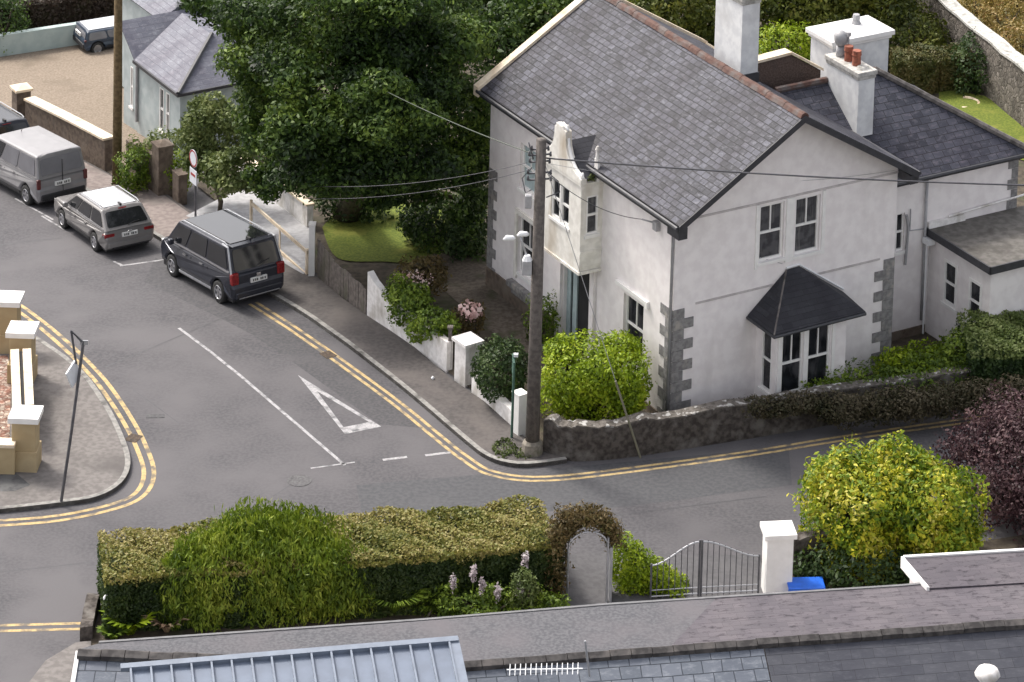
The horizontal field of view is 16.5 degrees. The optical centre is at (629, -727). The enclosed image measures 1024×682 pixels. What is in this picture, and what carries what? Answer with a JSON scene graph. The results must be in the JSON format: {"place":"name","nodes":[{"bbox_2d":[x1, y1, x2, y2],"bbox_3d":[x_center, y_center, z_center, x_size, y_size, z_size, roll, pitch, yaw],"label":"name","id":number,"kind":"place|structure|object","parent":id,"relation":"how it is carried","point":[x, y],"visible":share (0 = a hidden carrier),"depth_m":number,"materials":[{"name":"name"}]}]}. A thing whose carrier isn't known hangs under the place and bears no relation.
{"place":"outdoors","nodes":[
{"label":"outdoors","id":0,"kind":"place"},
{"bbox_2d":[0,355,10,437],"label":"paved yard","id":1,"kind":"structure","parent":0,"point":[5,394],"depth_m":96.10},
{"bbox_2d":[10,348,33,406],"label":"dwarf wall","id":2,"kind":"structure","parent":0,"point":[21,378],"depth_m":94.91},
{"bbox_2d":[30,641,90,681],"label":"footpath","id":3,"kind":"structure","parent":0,"point":[57,667],"depth_m":82.74,"materials":[{"name":"concrete"}]},
{"bbox_2d":[0,340,129,512],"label":"traffic island path","id":4,"kind":"structure","parent":0,"point":[96,463],"depth_m":93.56,"materials":[{"name":"concrete"}]},
{"bbox_2d":[0,438,15,474],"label":"dwarf wall","id":5,"kind":"structure","parent":4,"relation":"on","point":[7,455],"depth_m":91.75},
{"bbox_2d":[0,290,24,353],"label":"ochre pier","id":6,"kind":"structure","parent":4,"relation":"on","point":[10,304],"depth_m":99.11,"materials":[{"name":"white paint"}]},
{"bbox_2d":[0,473,29,490],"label":"road patch","id":7,"kind":"object","parent":4,"relation":"on","point":[10,482],"visible":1,"depth_m":91.37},
{"bbox_2d":[5,320,39,382],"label":"ochre pier","id":8,"kind":"structure","parent":4,"relation":"on","point":[21,335],"depth_m":97.03,"materials":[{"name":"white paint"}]},
{"bbox_2d":[7,404,43,472],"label":"ochre pier","id":9,"kind":"structure","parent":4,"relation":"on","point":[24,420],"depth_m":91.89,"materials":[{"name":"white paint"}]},
{"bbox_2d":[60,331,87,501],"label":"sign post","id":10,"kind":"object","parent":4,"relation":"on","point":[73,373],"visible":1,"depth_m":90.30,"materials":[{"name":"grey metal"}]},
{"bbox_2d":[0,45,146,173],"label":"gravel yard","id":11,"kind":"structure","parent":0,"point":[76,80],"depth_m":124.13,"materials":[{"name":"gravel"}]},
{"bbox_2d":[0,22,77,56],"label":"yard wall","id":12,"kind":"structure","parent":11,"relation":"on","point":[40,39],"depth_m":127.64,"materials":[{"name":"paint"}]},
{"bbox_2d":[73,16,113,52],"bbox_3d":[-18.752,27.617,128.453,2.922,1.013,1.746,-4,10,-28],"label":"panel van","id":13,"kind":"object","parent":11,"relation":"on","point":[94,35],"visible":0.43,"depth_m":127.60,"materials":[{"name":"blue paint"}]},
{"bbox_2d":[84,162,189,236],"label":"footpath","id":14,"kind":"structure","parent":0,"point":[166,214],"depth_m":111.10,"materials":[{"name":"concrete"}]},
{"bbox_2d":[112,0,121,184],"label":"telegraph pole","id":15,"kind":"object","parent":14,"relation":"on","point":[117,109],"visible":0.73,"depth_m":112.63,"materials":[{"name":"brown wood"}]},
{"bbox_2d":[126,139,151,189],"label":"stone wall","id":16,"kind":"structure","parent":14,"relation":"on","point":[149,185],"depth_m":112.56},
{"bbox_2d":[111,133,151,194],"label":"shrub","id":17,"kind":"object","parent":16,"relation":"attached to","point":[135,180],"visible":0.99,"depth_m":112.18,"materials":[{"name":"green plant"}]},
{"bbox_2d":[151,138,174,196],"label":"stone pier","id":18,"kind":"structure","parent":14,"relation":"on","point":[162,155],"depth_m":111.92,"materials":[{"name":"stone"}]},
{"bbox_2d":[186,191,308,273],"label":"driveway","id":19,"kind":"structure","parent":0,"point":[289,223],"depth_m":109.56,"materials":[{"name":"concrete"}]},
{"bbox_2d":[171,90,259,210],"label":"tree","id":20,"kind":"object","parent":19,"relation":"on","point":[203,123],"visible":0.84,"depth_m":110.15,"materials":[{"name":"green plant"}]},
{"bbox_2d":[84,160,566,467],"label":"pavement","id":21,"kind":"structure","parent":0,"point":[477,420],"depth_m":98.70,"materials":[{"name":"concrete"}]},
{"bbox_2d":[9,82,32,117],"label":"stone pier","id":22,"kind":"structure","parent":21,"relation":"on","point":[21,92],"depth_m":118.95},
{"bbox_2d":[172,168,187,204],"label":"stone pier","id":23,"kind":"structure","parent":21,"relation":"on","point":[179,187],"depth_m":111.29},
{"bbox_2d":[308,221,315,275],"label":"gate post","id":24,"kind":"object","parent":21,"relation":"on","point":[311,258],"visible":1,"depth_m":104.61,"materials":[{"name":"white paint"}]},
{"bbox_2d":[249,199,308,274],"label":"field gate","id":25,"kind":"structure","parent":24,"relation":"attached to","point":[281,229],"depth_m":106.25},
{"bbox_2d":[317,239,366,313],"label":"board fence","id":26,"kind":"object","parent":21,"relation":"on","point":[332,274],"visible":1,"depth_m":103.34,"materials":[{"name":"wood"}]},
{"bbox_2d":[513,388,526,436],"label":"corner post","id":27,"kind":"object","parent":21,"relation":"on","point":[520,407],"visible":0.81,"depth_m":94.73,"materials":[{"name":"white paint"}]},
{"bbox_2d":[521,137,559,457],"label":"electricity pole","id":28,"kind":"object","parent":21,"relation":"on","point":[532,445],"visible":1,"depth_m":93.06,"materials":[{"name":"brown wood"}]},
{"bbox_2d":[546,157,1023,185],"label":"overhead cable","id":29,"kind":"object","parent":28,"relation":"attached to","point":[784,174],"visible":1,"depth_m":93.08,"materials":[{"name":"grey metal"}]},
{"bbox_2d":[0,157,1023,681],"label":"road","id":30,"kind":"structure","parent":0,"point":[228,439],"depth_m":94.51,"materials":[{"name":"asphalt"}]},
{"bbox_2d":[0,101,29,133],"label":"estate car","id":31,"kind":"object","parent":30,"relation":"on","point":[10,120],"visible":0.17,"depth_m":115.46,"materials":[{"name":"black paint"}]},
{"bbox_2d":[0,622,80,631],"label":"road marking","id":32,"kind":"object","parent":30,"relation":"on","point":[49,629],"visible":1,"depth_m":84.64,"materials":[{"name":"yellow paint"}]},
{"bbox_2d":[0,126,86,204],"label":"panel van","id":33,"kind":"object","parent":30,"relation":"on","point":[39,165],"visible":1,"depth_m":111.77,"materials":[{"name":"paint"}]},
{"bbox_2d":[0,336,129,512],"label":"kerb","id":34,"kind":"structure","parent":30,"relation":"on","point":[114,422],"depth_m":92.24,"materials":[{"name":"concrete"}]},
{"bbox_2d":[0,304,155,526],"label":"road marking","id":35,"kind":"object","parent":30,"relation":"on","point":[120,417],"visible":0.89,"depth_m":93.90,"materials":[{"name":"yellow paint"}]},
{"bbox_2d":[54,185,153,251],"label":"estate car","id":36,"kind":"object","parent":30,"relation":"on","point":[110,218],"visible":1,"depth_m":107.54,"materials":[{"name":"paint"}]},
{"bbox_2d":[161,209,284,302],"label":"people carrier","id":37,"kind":"object","parent":30,"relation":"on","point":[224,255],"visible":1,"depth_m":103.33,"materials":[{"name":"paint"}]},
{"bbox_2d":[232,240,277,271],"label":"rear window","id":38,"kind":"structure","parent":37,"relation":"in","point":[247,257],"depth_m":102.95,"materials":[{"name":"black glass"}]},
{"bbox_2d":[15,198,449,468],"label":"road marking","id":39,"kind":"object","parent":30,"relation":"on","point":[369,424],"visible":0.98,"depth_m":96.19,"materials":[{"name":"white paint"}]},
{"bbox_2d":[144,258,419,427],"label":"road patch","id":40,"kind":"object","parent":30,"relation":"on","point":[350,389],"visible":1,"depth_m":99.98,"materials":[{"name":"asphalt"}]},
{"bbox_2d":[85,187,566,467],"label":"kerb","id":41,"kind":"structure","parent":30,"relation":"on","point":[308,315],"depth_m":97.49,"materials":[{"name":"concrete"}]},
{"bbox_2d":[356,447,791,519],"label":"road patch","id":42,"kind":"object","parent":30,"relation":"on","point":[764,471],"visible":0.8,"depth_m":92.34,"materials":[{"name":"asphalt"}]},
{"bbox_2d":[248,302,1000,481],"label":"road marking","id":43,"kind":"object","parent":30,"relation":"on","point":[383,396],"visible":0.93,"depth_m":95.02,"materials":[{"name":"yellow paint"}]},
{"bbox_2d":[543,366,973,461],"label":"boundary wall","id":44,"kind":"structure","parent":30,"relation":"on","point":[704,424],"depth_m":94.44,"materials":[{"name":"stone"}]},
{"bbox_2d":[740,372,1023,430],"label":"wall creeper","id":45,"kind":"object","parent":44,"relation":"attached to","point":[891,405],"depth_m":95.55,"materials":[{"name":"green plant"}]},
{"bbox_2d":[932,379,1023,547],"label":"shrub","id":46,"kind":"object","parent":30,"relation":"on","point":[1010,483],"visible":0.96,"depth_m":91.58,"materials":[{"name":"purple plant"}]},
{"bbox_2d":[91,535,1023,645],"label":"garden","id":47,"kind":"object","parent":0,"point":[1002,543],"visible":0.14,"depth_m":85.17,"materials":[{"name":"soil"}]},
{"bbox_2d":[154,495,376,633],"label":"shrub","id":48,"kind":"object","parent":47,"relation":"on","point":[289,533],"visible":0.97,"depth_m":84.85,"materials":[{"name":"green plant"}]},
{"bbox_2d":[95,493,563,637],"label":"hedge","id":49,"kind":"object","parent":47,"relation":"on","point":[407,552],"visible":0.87,"depth_m":85.86,"materials":[{"name":"green plant"}]},
{"bbox_2d":[393,577,564,616],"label":"shrub","id":50,"kind":"object","parent":47,"relation":"on","point":[465,607],"visible":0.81,"depth_m":85.34,"materials":[{"name":"green plant"}]},
{"bbox_2d":[505,566,541,610],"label":"shrub","id":51,"kind":"object","parent":47,"relation":"on","point":[527,575],"visible":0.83,"depth_m":85.34,"materials":[{"name":"green plant"}]},
{"bbox_2d":[566,531,612,602],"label":"garden arch","id":52,"kind":"structure","parent":47,"relation":"on","point":[609,568],"depth_m":86.23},
{"bbox_2d":[543,499,628,600],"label":"climbing plant","id":53,"kind":"object","parent":52,"relation":"attached to","point":[569,523],"visible":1,"depth_m":86.19,"materials":[{"name":"brown plant"}]},
{"bbox_2d":[612,530,689,598],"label":"hedge stub","id":54,"kind":"object","parent":47,"relation":"on","point":[632,571],"visible":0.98,"depth_m":86.76,"materials":[{"name":"green plant"}]},
{"bbox_2d":[760,520,796,592],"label":"gate pier","id":55,"kind":"structure","parent":47,"relation":"on","point":[779,537],"depth_m":86.74,"materials":[{"name":"white paint"}]},
{"bbox_2d":[787,577,825,590],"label":"bin","id":56,"kind":"object","parent":47,"relation":"on","point":[804,583],"visible":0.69,"depth_m":86.76,"materials":[{"name":"blue plastic"}]},
{"bbox_2d":[793,525,843,575],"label":"garden wall","id":57,"kind":"structure","parent":47,"relation":"on","point":[803,539],"depth_m":88.03,"materials":[{"name":"stone"}]},
{"bbox_2d":[792,535,924,588],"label":"shrub","id":58,"kind":"object","parent":47,"relation":"on","point":[829,574],"visible":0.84,"depth_m":87.27,"materials":[{"name":"green plant"}]},
{"bbox_2d":[786,429,995,584],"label":"shrub","id":59,"kind":"object","parent":47,"relation":"on","point":[897,496],"visible":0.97,"depth_m":88.06,"materials":[{"name":"green plant"}]},
{"bbox_2d":[197,0,1023,443],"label":"garden ground","id":60,"kind":"structure","parent":0,"point":[383,272],"depth_m":105.38,"materials":[{"name":"soil"}]},
{"bbox_2d":[237,158,314,226],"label":"garden wall","id":61,"kind":"structure","parent":60,"relation":"on","point":[293,206],"depth_m":109.46,"materials":[{"name":"white paint"}]},
{"bbox_2d":[176,0,504,240],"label":"tree","id":62,"kind":"object","parent":60,"relation":"on","point":[356,127],"visible":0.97,"depth_m":102.91,"materials":[{"name":"green plant"}]},
{"bbox_2d":[313,193,393,223],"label":"shrub","id":63,"kind":"object","parent":60,"relation":"on","point":[327,206],"visible":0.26,"depth_m":109.21,"materials":[{"name":"green plant"}]},
{"bbox_2d":[322,204,441,262],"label":"lawn","id":64,"kind":"structure","parent":60,"relation":"on","point":[359,240],"depth_m":107.62,"materials":[{"name":"green plant"}]},
{"bbox_2d":[367,270,452,372],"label":"garden wall","id":65,"kind":"structure","parent":60,"relation":"on","point":[437,352],"depth_m":100.33,"materials":[{"name":"white paint"}]},
{"bbox_2d":[381,271,461,344],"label":"shrub","id":66,"kind":"object","parent":60,"relation":"on","point":[404,296],"visible":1,"depth_m":99.80,"materials":[{"name":"green plant"}]},
{"bbox_2d":[392,254,451,302],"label":"shrub","id":67,"kind":"object","parent":60,"relation":"on","point":[438,268],"visible":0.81,"depth_m":102.50,"materials":[{"name":"brown plant"}]},
{"bbox_2d":[395,199,469,254],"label":"shrub","id":68,"kind":"object","parent":60,"relation":"on","point":[418,231],"visible":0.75,"depth_m":106.54,"materials":[{"name":"green plant"}]},
{"bbox_2d":[436,191,487,262],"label":"shrub","id":69,"kind":"object","parent":60,"relation":"on","point":[470,248],"visible":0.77,"depth_m":105.86,"materials":[{"name":"green plant"}]},
{"bbox_2d":[451,331,484,387],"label":"gate pier","id":70,"kind":"structure","parent":60,"relation":"on","point":[465,348],"depth_m":97.72,"materials":[{"name":"white paint"}]},
{"bbox_2d":[452,298,487,334],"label":"shrub","id":71,"kind":"object","parent":60,"relation":"on","point":[468,311],"visible":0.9,"depth_m":99.89,"materials":[{"name":"pink plant"}]},
{"bbox_2d":[424,252,545,352],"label":"garden path","id":72,"kind":"structure","parent":60,"relation":"on","point":[503,316],"depth_m":103.27,"materials":[{"name":"gravel"}]},
{"bbox_2d":[471,375,510,424],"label":"garden wall","id":73,"kind":"structure","parent":60,"relation":"on","point":[501,406],"depth_m":95.93,"materials":[{"name":"white paint"}]},
{"bbox_2d":[469,333,527,408],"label":"shrub","id":74,"kind":"object","parent":60,"relation":"on","point":[501,379],"visible":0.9,"depth_m":96.28,"materials":[{"name":"green plant"}]},
{"bbox_2d":[452,0,573,74],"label":"tree","id":75,"kind":"object","parent":60,"relation":"on","point":[522,19],"visible":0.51,"depth_m":121.50,"materials":[{"name":"green plant"}]},
{"bbox_2d":[521,289,560,343],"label":"shrub","id":76,"kind":"object","parent":60,"relation":"on","point":[546,316],"visible":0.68,"depth_m":100.17,"materials":[{"name":"green plant"}]},
{"bbox_2d":[540,328,657,420],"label":"shrub","id":77,"kind":"object","parent":60,"relation":"on","point":[587,390],"visible":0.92,"depth_m":94.72,"materials":[{"name":"green plant"}]},
{"bbox_2d":[626,0,715,45],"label":"tree","id":78,"kind":"object","parent":60,"relation":"on","point":[694,19],"visible":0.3,"depth_m":122.40,"materials":[{"name":"green plant"}]},
{"bbox_2d":[473,0,1023,412],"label":"house","id":79,"kind":"structure","parent":60,"relation":"on","point":[697,293],"depth_m":98.66,"materials":[{"name":"paint"}]},
{"bbox_2d":[516,218,532,285],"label":"window","id":80,"kind":"structure","parent":79,"relation":"in","point":[525,226],"depth_m":102.22,"materials":[{"name":"white paint"}]},
{"bbox_2d":[517,144,535,201],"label":"window","id":81,"kind":"structure","parent":79,"relation":"in","point":[529,185],"depth_m":101.92,"materials":[{"name":"white paint"}]},
{"bbox_2d":[566,269,589,353],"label":"door","id":82,"kind":"structure","parent":79,"relation":"in","point":[577,310],"depth_m":99.90,"materials":[{"name":"teal glass"}]},
{"bbox_2d":[625,295,643,366],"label":"window","id":83,"kind":"structure","parent":79,"relation":"in","point":[634,310],"depth_m":97.19,"materials":[{"name":"glass"}]},
{"bbox_2d":[757,202,785,266],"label":"window","id":84,"kind":"structure","parent":79,"relation":"in","point":[771,216],"depth_m":96.66,"materials":[{"name":"white paint"}]},
{"bbox_2d":[746,263,866,395],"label":"bay window","id":85,"kind":"structure","parent":79,"relation":"in","point":[800,323],"depth_m":96.55,"materials":[{"name":"white paint"}]},
{"bbox_2d":[793,194,821,259],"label":"window","id":86,"kind":"structure","parent":79,"relation":"in","point":[807,208],"depth_m":97.30,"materials":[{"name":"white paint"}]},
{"bbox_2d":[758,19,810,63],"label":"shrub","id":87,"kind":"object","parent":60,"relation":"on","point":[771,32],"visible":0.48,"depth_m":120.52,"materials":[{"name":"green plant"}]},
{"bbox_2d":[759,0,866,46],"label":"tree","id":88,"kind":"object","parent":60,"relation":"on","point":[808,11],"visible":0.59,"depth_m":122.70,"materials":[{"name":"green plant"}]},
{"bbox_2d":[799,0,917,27],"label":"tree","id":89,"kind":"object","parent":60,"relation":"on","point":[869,6],"visible":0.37,"depth_m":124.08,"materials":[{"name":"green plant"}]},
{"bbox_2d":[798,349,973,404],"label":"shrub","id":90,"kind":"object","parent":60,"relation":"on","point":[859,374],"visible":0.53,"depth_m":97.14,"materials":[{"name":"green plant"}]},
{"bbox_2d":[868,336,956,376],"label":"shrub","id":91,"kind":"object","parent":60,"relation":"on","point":[893,358],"visible":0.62,"depth_m":98.16,"materials":[{"name":"green plant"}]},
{"bbox_2d":[871,3,954,69],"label":"shrub","id":92,"kind":"object","parent":60,"relation":"on","point":[933,33],"visible":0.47,"depth_m":123.56,"materials":[{"name":"green plant"}]},
{"bbox_2d":[889,42,977,94],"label":"hedge","id":93,"kind":"object","parent":60,"relation":"on","point":[931,70],"visible":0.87,"depth_m":120.97,"materials":[{"name":"green plant"}]},
{"bbox_2d":[925,326,979,379],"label":"shrub","id":94,"kind":"object","parent":60,"relation":"on","point":[953,342],"visible":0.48,"depth_m":97.94,"materials":[{"name":"green plant"}]},
{"bbox_2d":[945,26,988,95],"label":"shrub","id":95,"kind":"object","parent":60,"relation":"on","point":[964,52],"visible":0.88,"depth_m":120.56,"materials":[{"name":"green plant"}]},
{"bbox_2d":[915,0,1023,126],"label":"garden wall","id":96,"kind":"structure","parent":60,"relation":"on","point":[1003,88],"depth_m":119.97,"materials":[{"name":"stone"}]},
{"bbox_2d":[955,308,1023,411],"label":"hedge","id":97,"kind":"object","parent":60,"relation":"on","point":[999,351],"visible":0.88,"depth_m":97.50,"materials":[{"name":"green plant"}]},
{"bbox_2d":[973,0,1023,40],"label":"bush","id":98,"kind":"object","parent":60,"relation":"on","point":[987,13],"visible":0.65,"depth_m":126.87,"materials":[{"name":"brown plant"}]},
{"bbox_2d":[993,17,1023,54],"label":"bush","id":99,"kind":"object","parent":60,"relation":"on","point":[1017,43],"visible":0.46,"depth_m":123.98,"materials":[{"name":"yellow plant"}]},
{"bbox_2d":[561,552,762,605],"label":"garden path","id":100,"kind":"structure","parent":0,"point":[587,578],"depth_m":87.72,"materials":[{"name":"concrete"}]},
{"bbox_2d":[649,539,700,598],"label":"iron gate","id":101,"kind":"structure","parent":100,"relation":"on","point":[674,588],"depth_m":86.61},
{"bbox_2d":[700,539,760,595],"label":"iron gate","id":102,"kind":"structure","parent":100,"relation":"on","point":[729,585],"depth_m":86.83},
{"bbox_2d":[939,90,1023,159],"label":"lawn","id":103,"kind":"structure","parent":0,"point":[988,111],"depth_m":118.92,"materials":[{"name":"green plant"}]},
{"bbox_3d":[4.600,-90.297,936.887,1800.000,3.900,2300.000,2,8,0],"label":"ground","id":104,"kind":"structure","parent":0,"visible":0},
{"bbox_2d":[0,0,33,53],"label":"shrub","id":105,"kind":"object","parent":104,"relation":"on","point":[4,6],"visible":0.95,"depth_m":127.71,"materials":[{"name":"green plant"}]},
{"bbox_2d":[0,0,113,31],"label":"hedge","id":106,"kind":"object","parent":104,"relation":"on","point":[42,13],"visible":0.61,"depth_m":129.83,"materials":[{"name":"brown plant"}]},
{"bbox_2d":[24,96,112,172],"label":"stone wall","id":107,"kind":"structure","parent":104,"relation":"on","point":[94,143],"depth_m":116.09,"materials":[{"name":"stone"}]},
{"bbox_2d":[80,593,99,640],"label":"garden wall","id":108,"kind":"structure","parent":104,"relation":"on","point":[90,613],"depth_m":84.63,"materials":[{"name":"stone"}]},
{"bbox_2d":[122,0,311,156],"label":"cottage","id":109,"kind":"structure","parent":104,"relation":"on","point":[169,48],"depth_m":117.61,"materials":[{"name":"white paint"}]},
{"bbox_2d":[71,548,1023,681],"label":"terrace house","id":110,"kind":"structure","parent":104,"relation":"on","point":[951,617],"depth_m":75.44,"materials":[{"name":"grey stone"}]},
{"bbox_2d":[974,664,999,681],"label":"roof cowl","id":111,"kind":"object","parent":110,"relation":"on","point":[986,672],"visible":1,"depth_m":74.89,"materials":[{"name":"white paint"}]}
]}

